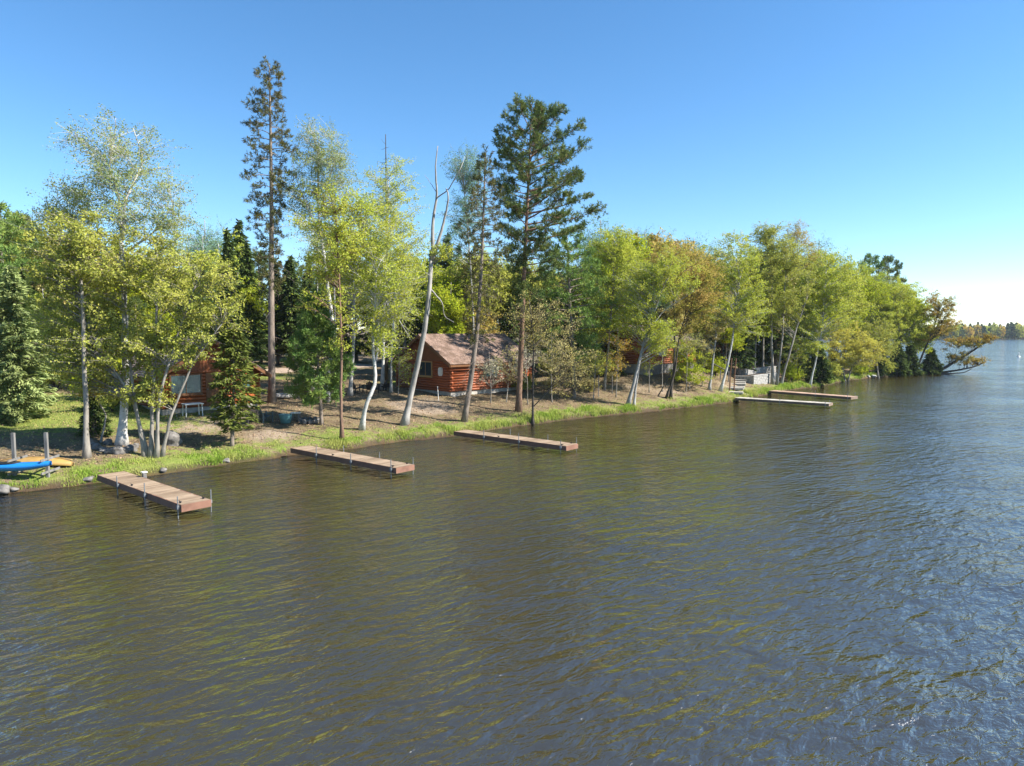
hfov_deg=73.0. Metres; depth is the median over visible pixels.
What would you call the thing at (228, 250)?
spruce tree
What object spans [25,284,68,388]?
birch tree
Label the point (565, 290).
maple tree
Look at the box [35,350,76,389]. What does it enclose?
bush
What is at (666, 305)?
aspen tree
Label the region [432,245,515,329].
maple tree
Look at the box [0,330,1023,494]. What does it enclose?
ground
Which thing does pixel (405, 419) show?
dead tree
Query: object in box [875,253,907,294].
pine tree
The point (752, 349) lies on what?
spruce tree
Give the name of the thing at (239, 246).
birch tree
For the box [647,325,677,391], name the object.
sapling
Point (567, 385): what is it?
shrub
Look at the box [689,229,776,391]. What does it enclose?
birch tree
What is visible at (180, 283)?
maple tree
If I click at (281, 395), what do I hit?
well ring
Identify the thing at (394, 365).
bush
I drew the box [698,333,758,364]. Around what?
log cabin
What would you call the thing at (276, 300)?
spruce tree
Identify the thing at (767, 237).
birch tree
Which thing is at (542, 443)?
dock
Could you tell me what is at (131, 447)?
stone
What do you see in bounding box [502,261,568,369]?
maple tree
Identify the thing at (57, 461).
canoe
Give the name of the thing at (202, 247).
aspen tree
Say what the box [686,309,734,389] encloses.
birch tree
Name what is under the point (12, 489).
rock
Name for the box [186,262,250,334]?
aspen tree
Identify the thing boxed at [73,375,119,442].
sapling
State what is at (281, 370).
road
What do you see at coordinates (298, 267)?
pine tree
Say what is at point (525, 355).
sapling
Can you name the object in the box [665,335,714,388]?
shrub
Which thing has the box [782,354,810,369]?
bush
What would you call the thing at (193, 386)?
window
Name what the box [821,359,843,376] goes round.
bush
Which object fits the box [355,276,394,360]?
spruce tree
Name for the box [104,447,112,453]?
stone
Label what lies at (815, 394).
dock
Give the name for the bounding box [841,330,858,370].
spruce tree
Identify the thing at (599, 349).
spruce tree
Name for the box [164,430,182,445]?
boulder
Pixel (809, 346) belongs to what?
spruce tree
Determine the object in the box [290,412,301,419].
stool
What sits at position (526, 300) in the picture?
maple tree
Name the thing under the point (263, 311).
spruce tree
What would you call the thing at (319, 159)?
birch tree
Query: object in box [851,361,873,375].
bush
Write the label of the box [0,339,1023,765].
water
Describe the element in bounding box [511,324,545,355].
spruce tree
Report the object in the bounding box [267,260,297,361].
spruce tree
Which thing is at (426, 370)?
window
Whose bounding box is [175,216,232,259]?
aspen tree
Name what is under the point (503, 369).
sapling
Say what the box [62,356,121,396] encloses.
bush
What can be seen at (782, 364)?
spruce tree
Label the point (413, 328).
spruce tree
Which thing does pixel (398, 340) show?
spruce tree
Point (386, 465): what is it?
dock
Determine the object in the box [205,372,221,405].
door
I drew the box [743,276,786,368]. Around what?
birch tree
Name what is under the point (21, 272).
spruce tree
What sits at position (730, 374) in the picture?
pole
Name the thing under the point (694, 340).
sapling
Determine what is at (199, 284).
birch tree
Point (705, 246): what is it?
aspen tree
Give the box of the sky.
[0,0,1023,329]
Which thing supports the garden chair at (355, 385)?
on the ground at (292, 431)
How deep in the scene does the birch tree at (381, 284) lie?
51.11 m
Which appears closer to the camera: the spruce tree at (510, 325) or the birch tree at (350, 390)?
the birch tree at (350, 390)
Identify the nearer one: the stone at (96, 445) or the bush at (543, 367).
the stone at (96, 445)
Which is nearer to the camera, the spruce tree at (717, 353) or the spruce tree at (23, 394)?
the spruce tree at (23, 394)
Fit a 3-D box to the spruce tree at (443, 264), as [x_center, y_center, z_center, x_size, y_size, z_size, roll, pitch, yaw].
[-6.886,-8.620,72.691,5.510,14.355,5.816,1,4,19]
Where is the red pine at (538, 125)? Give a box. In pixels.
[486,92,608,411]
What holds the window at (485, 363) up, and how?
in the log cabin at (443, 366)
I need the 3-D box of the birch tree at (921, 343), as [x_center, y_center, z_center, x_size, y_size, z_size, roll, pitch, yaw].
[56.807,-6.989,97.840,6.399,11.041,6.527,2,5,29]
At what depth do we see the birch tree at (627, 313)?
65.65 m
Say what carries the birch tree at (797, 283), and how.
on the ground at (292, 431)
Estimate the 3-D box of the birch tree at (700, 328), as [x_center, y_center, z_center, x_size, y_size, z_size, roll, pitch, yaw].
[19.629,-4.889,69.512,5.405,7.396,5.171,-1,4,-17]
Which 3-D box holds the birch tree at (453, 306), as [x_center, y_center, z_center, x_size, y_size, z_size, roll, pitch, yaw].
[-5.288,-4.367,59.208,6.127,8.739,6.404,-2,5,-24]
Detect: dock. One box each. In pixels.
[97,471,211,518]
[290,445,414,477]
[454,429,577,453]
[734,397,832,406]
[768,390,857,400]
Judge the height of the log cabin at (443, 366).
5.481 m
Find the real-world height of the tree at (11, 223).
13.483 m
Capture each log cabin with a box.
[118,337,271,415]
[389,334,537,396]
[594,325,695,375]
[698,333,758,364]
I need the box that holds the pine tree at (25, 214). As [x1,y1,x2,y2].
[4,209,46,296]
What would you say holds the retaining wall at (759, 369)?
on the ground at (292, 431)
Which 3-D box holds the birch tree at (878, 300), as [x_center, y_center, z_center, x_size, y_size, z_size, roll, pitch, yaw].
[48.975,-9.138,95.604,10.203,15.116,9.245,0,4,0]
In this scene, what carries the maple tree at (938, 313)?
on the ground at (292, 431)
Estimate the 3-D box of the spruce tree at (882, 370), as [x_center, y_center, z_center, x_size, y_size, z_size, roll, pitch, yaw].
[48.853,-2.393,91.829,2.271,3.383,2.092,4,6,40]
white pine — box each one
[280,288,358,424]
[535,225,618,397]
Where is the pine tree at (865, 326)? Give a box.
[838,312,880,355]
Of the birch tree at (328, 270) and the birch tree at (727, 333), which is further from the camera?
the birch tree at (727, 333)
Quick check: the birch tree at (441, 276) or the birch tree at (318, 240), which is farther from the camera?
the birch tree at (441, 276)
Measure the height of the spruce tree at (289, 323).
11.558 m
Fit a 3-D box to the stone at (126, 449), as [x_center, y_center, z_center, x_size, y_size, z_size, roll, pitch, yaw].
[-17.115,3.018,30.669,0.366,0.404,0.422,1,4,14]
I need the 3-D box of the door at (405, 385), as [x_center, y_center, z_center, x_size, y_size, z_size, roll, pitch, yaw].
[-8.128,-0.631,53.837,0.130,2.020,0.900,-4,6,-44]
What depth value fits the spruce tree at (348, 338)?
77.87 m
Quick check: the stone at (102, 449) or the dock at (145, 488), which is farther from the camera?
the stone at (102, 449)
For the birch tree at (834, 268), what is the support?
on the ground at (292, 431)
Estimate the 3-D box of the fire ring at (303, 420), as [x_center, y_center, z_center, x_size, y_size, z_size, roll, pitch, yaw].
[-11.575,2.103,39.468,1.390,0.274,1.394,0,4,0]
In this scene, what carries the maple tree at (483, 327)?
on the ground at (292, 431)
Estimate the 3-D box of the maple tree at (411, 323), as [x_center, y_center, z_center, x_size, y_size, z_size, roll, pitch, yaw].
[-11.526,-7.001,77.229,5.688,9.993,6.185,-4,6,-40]
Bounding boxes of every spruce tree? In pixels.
[0,265,59,423]
[0,268,54,383]
[66,290,96,386]
[73,395,114,436]
[97,276,121,358]
[172,297,187,336]
[207,227,255,359]
[211,219,267,351]
[234,240,267,376]
[237,234,267,355]
[255,269,267,335]
[262,261,285,363]
[265,254,303,361]
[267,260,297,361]
[295,275,320,362]
[303,253,315,294]
[313,282,327,362]
[325,278,361,356]
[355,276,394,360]
[388,296,408,356]
[406,281,420,342]
[414,252,434,335]
[426,232,459,333]
[445,144,510,421]
[455,244,464,267]
[499,298,519,344]
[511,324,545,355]
[554,304,570,372]
[566,271,605,374]
[608,344,626,376]
[696,295,723,367]
[722,289,756,375]
[742,339,758,366]
[748,253,800,371]
[753,335,770,366]
[777,357,787,371]
[781,268,812,365]
[795,352,808,379]
[801,319,815,376]
[803,341,835,384]
[830,349,842,375]
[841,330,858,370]
[870,313,888,363]
[872,353,887,376]
[887,338,913,376]
[905,342,923,375]
[919,347,944,374]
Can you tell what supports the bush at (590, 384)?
on the ground at (292, 431)
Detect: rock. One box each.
[0,484,9,493]
[10,487,18,491]
[82,476,93,481]
[160,467,166,472]
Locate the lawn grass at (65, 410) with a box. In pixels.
[0,373,658,478]
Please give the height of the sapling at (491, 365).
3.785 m
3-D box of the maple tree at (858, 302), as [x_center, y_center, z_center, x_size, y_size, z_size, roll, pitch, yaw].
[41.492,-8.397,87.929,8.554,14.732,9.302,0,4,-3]
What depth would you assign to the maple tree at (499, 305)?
65.27 m
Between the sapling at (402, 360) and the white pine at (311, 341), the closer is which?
the white pine at (311, 341)
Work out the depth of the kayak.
26.34 m
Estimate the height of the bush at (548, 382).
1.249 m
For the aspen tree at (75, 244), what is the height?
10.892 m
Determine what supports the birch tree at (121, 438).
on the ground at (292, 431)
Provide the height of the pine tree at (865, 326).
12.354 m
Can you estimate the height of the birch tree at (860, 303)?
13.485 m
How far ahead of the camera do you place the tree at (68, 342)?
29.84 m
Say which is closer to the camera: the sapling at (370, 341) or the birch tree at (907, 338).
the sapling at (370, 341)
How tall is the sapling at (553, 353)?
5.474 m
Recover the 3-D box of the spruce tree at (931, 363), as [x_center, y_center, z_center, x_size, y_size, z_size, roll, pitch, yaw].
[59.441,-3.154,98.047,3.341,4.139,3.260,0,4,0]
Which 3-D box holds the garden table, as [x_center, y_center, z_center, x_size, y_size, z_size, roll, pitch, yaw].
[-17.779,1.503,38.516,1.000,0.741,0.700,-4,6,-43]
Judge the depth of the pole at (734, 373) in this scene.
63.27 m
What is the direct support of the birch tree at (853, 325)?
on the ground at (292, 431)
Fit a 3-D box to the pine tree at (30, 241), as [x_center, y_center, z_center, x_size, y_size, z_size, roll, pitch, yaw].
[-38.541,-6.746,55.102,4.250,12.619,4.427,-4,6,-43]
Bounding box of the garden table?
[181,402,203,416]
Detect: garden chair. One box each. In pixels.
[241,409,258,424]
[256,409,272,422]
[353,382,363,392]
[366,381,379,393]
[378,379,389,390]
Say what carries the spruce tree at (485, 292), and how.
on the ground at (292, 431)
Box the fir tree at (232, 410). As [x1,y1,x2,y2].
[205,323,267,446]
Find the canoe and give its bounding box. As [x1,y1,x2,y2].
[0,457,73,465]
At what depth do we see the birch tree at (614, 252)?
56.13 m
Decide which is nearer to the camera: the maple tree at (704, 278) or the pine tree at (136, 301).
the pine tree at (136, 301)
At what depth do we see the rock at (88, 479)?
27.36 m
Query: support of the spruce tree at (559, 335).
on the ground at (292, 431)
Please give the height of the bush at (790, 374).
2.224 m
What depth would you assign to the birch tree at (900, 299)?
100.63 m
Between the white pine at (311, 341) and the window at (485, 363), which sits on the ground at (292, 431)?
the white pine at (311, 341)
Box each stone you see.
[91,442,101,449]
[98,447,107,451]
[103,438,112,444]
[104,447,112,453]
[112,446,124,454]
[123,447,130,453]
[126,444,137,451]
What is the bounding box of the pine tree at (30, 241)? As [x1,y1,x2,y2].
[8,222,43,288]
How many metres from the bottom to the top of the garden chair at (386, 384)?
0.920 m
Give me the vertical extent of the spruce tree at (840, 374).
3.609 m
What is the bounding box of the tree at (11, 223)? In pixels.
[0,199,41,299]
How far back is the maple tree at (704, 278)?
68.85 m
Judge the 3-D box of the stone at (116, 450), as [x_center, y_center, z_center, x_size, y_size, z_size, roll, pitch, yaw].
[-17.372,3.021,30.494,0.625,0.489,0.457,3,5,34]
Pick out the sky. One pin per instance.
(882, 127)
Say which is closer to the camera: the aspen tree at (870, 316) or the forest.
the aspen tree at (870, 316)
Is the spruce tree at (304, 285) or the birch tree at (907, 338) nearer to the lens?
the spruce tree at (304, 285)
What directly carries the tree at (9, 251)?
on the ground at (292, 431)
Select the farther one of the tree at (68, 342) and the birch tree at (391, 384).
the birch tree at (391, 384)
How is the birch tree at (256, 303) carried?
on the ground at (292, 431)
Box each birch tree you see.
[0,103,216,446]
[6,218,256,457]
[21,249,71,301]
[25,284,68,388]
[97,239,167,336]
[139,308,181,346]
[173,261,238,331]
[185,228,258,343]
[188,270,278,335]
[273,113,369,402]
[281,180,427,430]
[287,179,384,439]
[294,233,332,390]
[305,219,346,320]
[310,219,385,395]
[346,153,441,389]
[362,237,408,377]
[382,246,419,392]
[405,247,441,296]
[411,261,478,332]
[415,262,461,333]
[416,280,481,333]
[564,290,603,327]
[569,223,658,389]
[577,307,619,345]
[585,230,659,321]
[605,245,707,404]
[613,295,652,325]
[643,256,684,323]
[667,244,720,323]
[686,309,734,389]
[687,307,728,370]
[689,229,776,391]
[692,284,739,331]
[709,310,747,370]
[721,270,753,363]
[735,220,821,384]
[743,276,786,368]
[745,258,802,366]
[745,292,784,373]
[763,244,808,304]
[779,247,866,386]
[795,268,847,339]
[798,252,852,370]
[823,287,877,372]
[833,276,870,348]
[857,263,903,370]
[874,275,935,351]
[885,282,916,340]
[889,280,934,331]
[896,294,938,354]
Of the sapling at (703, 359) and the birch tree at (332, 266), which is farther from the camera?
the sapling at (703, 359)
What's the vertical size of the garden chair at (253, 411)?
0.920 m
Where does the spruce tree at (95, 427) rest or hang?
on the ground at (292, 431)
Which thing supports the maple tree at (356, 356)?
on the ground at (292, 431)
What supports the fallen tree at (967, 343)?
on the ground at (292, 431)
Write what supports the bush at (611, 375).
on the ground at (292, 431)
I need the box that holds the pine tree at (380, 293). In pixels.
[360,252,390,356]
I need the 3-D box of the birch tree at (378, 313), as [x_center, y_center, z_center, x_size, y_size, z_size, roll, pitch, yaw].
[-8.499,-4.105,37.882,7.760,13.825,5.184,0,4,0]
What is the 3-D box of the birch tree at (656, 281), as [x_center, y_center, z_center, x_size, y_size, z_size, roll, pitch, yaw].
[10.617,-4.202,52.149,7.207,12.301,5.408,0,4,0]
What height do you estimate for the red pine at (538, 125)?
20.954 m
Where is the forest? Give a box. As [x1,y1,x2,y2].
[496,322,1023,338]
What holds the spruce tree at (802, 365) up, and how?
on the ground at (292, 431)
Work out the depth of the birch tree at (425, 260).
89.11 m
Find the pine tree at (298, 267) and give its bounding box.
[289,261,305,294]
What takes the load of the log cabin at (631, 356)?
on the ground at (292, 431)
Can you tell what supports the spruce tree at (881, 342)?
on the ground at (292, 431)
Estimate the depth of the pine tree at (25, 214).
54.67 m
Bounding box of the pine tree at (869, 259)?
[858,252,887,361]
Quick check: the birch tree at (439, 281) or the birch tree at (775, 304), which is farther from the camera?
the birch tree at (775, 304)
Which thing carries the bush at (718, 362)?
on the ground at (292, 431)
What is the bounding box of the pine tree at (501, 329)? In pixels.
[487,307,511,336]
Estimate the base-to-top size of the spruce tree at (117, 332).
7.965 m
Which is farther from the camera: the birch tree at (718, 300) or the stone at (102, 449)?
the birch tree at (718, 300)
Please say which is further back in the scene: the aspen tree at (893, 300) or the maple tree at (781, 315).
the aspen tree at (893, 300)
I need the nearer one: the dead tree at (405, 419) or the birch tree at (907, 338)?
the dead tree at (405, 419)
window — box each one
[169,373,203,396]
[418,361,432,377]
[485,363,498,377]
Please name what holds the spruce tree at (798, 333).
on the ground at (292, 431)
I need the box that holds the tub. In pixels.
[279,413,291,423]
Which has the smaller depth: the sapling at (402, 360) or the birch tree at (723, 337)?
the sapling at (402, 360)
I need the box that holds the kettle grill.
[166,401,177,417]
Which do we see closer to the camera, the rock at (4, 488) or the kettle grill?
the rock at (4, 488)
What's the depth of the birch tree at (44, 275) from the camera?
53.82 m
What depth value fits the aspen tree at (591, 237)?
69.24 m
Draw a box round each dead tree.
[377,134,392,380]
[400,146,464,425]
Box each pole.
[729,358,732,390]
[733,358,736,390]
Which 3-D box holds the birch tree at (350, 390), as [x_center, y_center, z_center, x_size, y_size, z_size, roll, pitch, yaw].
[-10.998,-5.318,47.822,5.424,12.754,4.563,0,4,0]
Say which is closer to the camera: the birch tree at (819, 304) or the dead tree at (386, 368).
the dead tree at (386, 368)
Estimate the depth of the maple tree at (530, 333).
64.69 m
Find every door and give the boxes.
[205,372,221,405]
[404,362,411,387]
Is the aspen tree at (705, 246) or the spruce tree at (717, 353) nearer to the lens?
the spruce tree at (717, 353)
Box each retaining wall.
[728,366,776,374]
[735,372,776,384]
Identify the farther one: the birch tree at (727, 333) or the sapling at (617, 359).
the birch tree at (727, 333)
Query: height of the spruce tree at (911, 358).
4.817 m
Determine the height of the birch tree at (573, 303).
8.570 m
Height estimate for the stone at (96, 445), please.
0.367 m
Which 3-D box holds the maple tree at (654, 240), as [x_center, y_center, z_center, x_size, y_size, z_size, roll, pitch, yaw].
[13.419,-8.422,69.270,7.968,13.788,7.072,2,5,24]
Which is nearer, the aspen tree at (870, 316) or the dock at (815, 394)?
the dock at (815, 394)
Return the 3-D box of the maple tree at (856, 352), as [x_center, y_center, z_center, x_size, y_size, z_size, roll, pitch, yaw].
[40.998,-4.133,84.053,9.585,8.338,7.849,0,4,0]
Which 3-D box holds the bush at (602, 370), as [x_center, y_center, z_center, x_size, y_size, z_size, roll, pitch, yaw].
[7.393,-1.602,60.654,4.101,2.892,4.011,1,4,14]
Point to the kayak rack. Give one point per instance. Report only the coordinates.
(46, 453)
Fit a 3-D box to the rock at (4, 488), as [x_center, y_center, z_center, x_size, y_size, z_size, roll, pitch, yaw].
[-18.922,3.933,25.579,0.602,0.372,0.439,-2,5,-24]
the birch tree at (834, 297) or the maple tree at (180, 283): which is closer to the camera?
the maple tree at (180, 283)
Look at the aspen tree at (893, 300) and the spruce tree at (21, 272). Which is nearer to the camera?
the spruce tree at (21, 272)
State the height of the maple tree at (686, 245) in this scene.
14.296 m
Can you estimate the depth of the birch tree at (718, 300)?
69.24 m
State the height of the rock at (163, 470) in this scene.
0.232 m
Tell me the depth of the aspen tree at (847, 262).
93.26 m
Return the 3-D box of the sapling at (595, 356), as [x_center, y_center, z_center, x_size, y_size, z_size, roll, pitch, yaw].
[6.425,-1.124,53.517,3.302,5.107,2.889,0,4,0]
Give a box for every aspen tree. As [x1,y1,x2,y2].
[5,203,124,458]
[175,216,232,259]
[178,226,223,267]
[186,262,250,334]
[425,143,494,329]
[560,207,625,290]
[629,223,671,248]
[643,288,674,319]
[679,229,725,263]
[723,237,784,365]
[799,233,841,269]
[815,245,867,358]
[856,295,886,366]
[869,267,907,367]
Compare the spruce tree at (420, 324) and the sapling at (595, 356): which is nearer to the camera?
the sapling at (595, 356)
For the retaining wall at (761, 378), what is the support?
on the ground at (292, 431)
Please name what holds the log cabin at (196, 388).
on the ground at (292, 431)
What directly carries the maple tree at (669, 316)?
on the ground at (292, 431)
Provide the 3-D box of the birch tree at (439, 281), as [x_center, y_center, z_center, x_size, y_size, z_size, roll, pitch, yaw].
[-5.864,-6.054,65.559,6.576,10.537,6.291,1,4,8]
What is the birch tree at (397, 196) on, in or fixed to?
on the ground at (292, 431)
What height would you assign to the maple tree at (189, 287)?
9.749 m
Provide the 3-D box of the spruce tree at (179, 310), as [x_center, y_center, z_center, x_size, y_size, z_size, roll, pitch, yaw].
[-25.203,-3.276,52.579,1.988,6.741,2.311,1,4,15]
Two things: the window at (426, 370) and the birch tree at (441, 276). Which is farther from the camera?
the birch tree at (441, 276)
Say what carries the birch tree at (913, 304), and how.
on the ground at (292, 431)
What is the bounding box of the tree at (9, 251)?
[0,218,32,359]
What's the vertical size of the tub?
0.491 m
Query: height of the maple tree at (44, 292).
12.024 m
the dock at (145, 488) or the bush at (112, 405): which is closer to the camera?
the dock at (145, 488)
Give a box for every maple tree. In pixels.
[0,211,48,377]
[23,230,140,333]
[113,240,191,328]
[171,264,206,336]
[328,259,381,361]
[383,280,424,347]
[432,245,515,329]
[455,243,534,333]
[461,303,507,333]
[496,254,548,340]
[497,291,599,424]
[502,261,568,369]
[518,304,558,373]
[552,268,584,344]
[626,227,683,313]
[637,240,733,398]
[656,294,695,337]
[665,236,709,262]
[676,251,737,362]
[717,254,758,368]
[753,261,800,365]
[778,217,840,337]
[817,318,891,380]
[818,259,878,358]
[854,311,907,377]
[914,289,969,374]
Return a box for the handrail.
[712,364,728,381]
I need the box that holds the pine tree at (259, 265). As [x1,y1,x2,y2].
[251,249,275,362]
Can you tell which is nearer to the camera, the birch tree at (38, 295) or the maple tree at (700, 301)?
the birch tree at (38, 295)
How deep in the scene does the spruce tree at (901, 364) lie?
93.57 m
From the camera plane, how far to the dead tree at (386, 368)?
58.26 m
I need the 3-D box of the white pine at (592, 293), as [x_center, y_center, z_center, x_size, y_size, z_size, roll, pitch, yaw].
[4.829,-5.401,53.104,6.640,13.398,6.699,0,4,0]
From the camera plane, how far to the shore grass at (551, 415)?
40.40 m
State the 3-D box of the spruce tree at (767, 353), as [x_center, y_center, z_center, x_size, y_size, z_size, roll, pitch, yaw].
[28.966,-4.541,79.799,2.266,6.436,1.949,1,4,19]
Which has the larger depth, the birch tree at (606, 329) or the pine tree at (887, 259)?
the pine tree at (887, 259)
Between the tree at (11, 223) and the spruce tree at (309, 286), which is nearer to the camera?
the tree at (11, 223)
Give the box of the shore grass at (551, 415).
[0,370,927,489]
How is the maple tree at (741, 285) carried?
on the ground at (292, 431)
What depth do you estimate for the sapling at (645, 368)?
57.42 m
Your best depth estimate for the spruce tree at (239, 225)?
64.47 m
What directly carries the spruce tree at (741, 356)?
on the ground at (292, 431)
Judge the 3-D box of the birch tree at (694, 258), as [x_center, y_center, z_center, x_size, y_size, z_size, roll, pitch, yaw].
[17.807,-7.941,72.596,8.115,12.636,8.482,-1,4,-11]
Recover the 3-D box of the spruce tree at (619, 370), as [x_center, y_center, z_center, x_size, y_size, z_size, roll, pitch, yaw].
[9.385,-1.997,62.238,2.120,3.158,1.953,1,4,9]
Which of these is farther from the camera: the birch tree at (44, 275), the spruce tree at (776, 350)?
the spruce tree at (776, 350)
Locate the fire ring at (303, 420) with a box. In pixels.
[296,416,318,423]
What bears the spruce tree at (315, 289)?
on the ground at (292, 431)
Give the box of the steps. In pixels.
[729,379,746,393]
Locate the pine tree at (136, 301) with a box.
[119,295,150,353]
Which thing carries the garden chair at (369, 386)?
on the ground at (292, 431)
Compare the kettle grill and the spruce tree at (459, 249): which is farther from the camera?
the spruce tree at (459, 249)
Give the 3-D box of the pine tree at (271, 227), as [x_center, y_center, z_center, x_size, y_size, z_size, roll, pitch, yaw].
[-15.150,-9.451,43.717,3.677,21.773,3.822,0,4,0]
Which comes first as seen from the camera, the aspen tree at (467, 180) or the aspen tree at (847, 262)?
the aspen tree at (467, 180)
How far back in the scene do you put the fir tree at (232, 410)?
32.87 m
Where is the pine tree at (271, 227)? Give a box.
[239,55,298,402]
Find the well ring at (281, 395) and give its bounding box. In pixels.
[276,393,292,398]
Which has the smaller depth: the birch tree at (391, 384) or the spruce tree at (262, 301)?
the birch tree at (391, 384)
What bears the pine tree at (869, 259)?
on the ground at (292, 431)
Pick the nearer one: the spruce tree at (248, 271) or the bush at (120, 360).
the bush at (120, 360)
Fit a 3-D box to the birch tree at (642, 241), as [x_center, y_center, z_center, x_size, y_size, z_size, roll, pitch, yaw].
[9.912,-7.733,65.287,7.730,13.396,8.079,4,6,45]
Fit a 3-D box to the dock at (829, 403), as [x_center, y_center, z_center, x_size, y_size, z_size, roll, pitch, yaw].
[22.334,2.137,57.300,7.628,1.882,1.265,4,5,40]
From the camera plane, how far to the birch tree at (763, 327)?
72.84 m
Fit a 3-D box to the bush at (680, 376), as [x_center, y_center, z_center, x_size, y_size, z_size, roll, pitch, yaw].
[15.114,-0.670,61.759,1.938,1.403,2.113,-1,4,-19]
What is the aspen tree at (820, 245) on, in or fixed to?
on the ground at (292, 431)
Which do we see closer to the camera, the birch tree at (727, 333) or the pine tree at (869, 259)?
the birch tree at (727, 333)
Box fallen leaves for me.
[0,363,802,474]
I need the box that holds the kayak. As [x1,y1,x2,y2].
[0,461,51,470]
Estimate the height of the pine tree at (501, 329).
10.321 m
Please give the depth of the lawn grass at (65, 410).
37.31 m
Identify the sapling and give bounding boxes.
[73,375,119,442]
[362,324,391,368]
[386,330,421,394]
[476,357,505,402]
[491,346,527,401]
[505,334,540,404]
[534,331,570,402]
[576,337,614,399]
[602,333,631,396]
[628,337,662,392]
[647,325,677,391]
[672,328,702,390]
[692,349,714,386]
[782,343,811,368]
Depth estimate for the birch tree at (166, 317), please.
51.63 m
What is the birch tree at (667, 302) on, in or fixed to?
on the ground at (292, 431)
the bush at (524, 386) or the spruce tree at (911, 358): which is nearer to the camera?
the bush at (524, 386)
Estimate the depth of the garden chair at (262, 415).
38.20 m
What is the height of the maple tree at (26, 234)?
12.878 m
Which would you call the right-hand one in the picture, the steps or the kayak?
the steps
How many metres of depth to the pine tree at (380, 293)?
89.36 m
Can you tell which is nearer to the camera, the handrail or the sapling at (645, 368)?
the sapling at (645, 368)
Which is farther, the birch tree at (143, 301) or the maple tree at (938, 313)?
the maple tree at (938, 313)
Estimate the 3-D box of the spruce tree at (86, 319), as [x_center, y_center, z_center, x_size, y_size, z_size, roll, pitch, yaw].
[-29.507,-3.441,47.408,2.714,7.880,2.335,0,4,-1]
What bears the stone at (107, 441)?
on the ground at (292, 431)
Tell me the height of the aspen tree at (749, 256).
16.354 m
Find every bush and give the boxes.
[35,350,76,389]
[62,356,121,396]
[77,374,139,411]
[388,351,397,372]
[510,373,536,391]
[536,349,568,374]
[541,376,559,389]
[576,350,619,378]
[577,376,602,391]
[606,371,621,381]
[668,370,689,381]
[699,355,729,375]
[776,363,805,381]
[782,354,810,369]
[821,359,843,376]
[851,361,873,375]
[870,358,897,375]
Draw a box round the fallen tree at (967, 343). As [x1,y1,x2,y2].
[929,332,999,373]
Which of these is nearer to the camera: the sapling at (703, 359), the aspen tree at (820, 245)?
the sapling at (703, 359)
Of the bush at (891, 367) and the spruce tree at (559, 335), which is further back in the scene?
the bush at (891, 367)
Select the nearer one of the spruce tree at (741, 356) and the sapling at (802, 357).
the spruce tree at (741, 356)
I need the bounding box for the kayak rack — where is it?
[7,432,59,477]
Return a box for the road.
[261,362,389,373]
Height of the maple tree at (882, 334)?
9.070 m
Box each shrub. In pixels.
[535,362,595,399]
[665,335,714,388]
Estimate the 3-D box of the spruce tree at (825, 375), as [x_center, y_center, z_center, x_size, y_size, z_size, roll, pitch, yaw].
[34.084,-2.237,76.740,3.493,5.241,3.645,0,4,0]
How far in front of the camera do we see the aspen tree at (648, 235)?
76.49 m

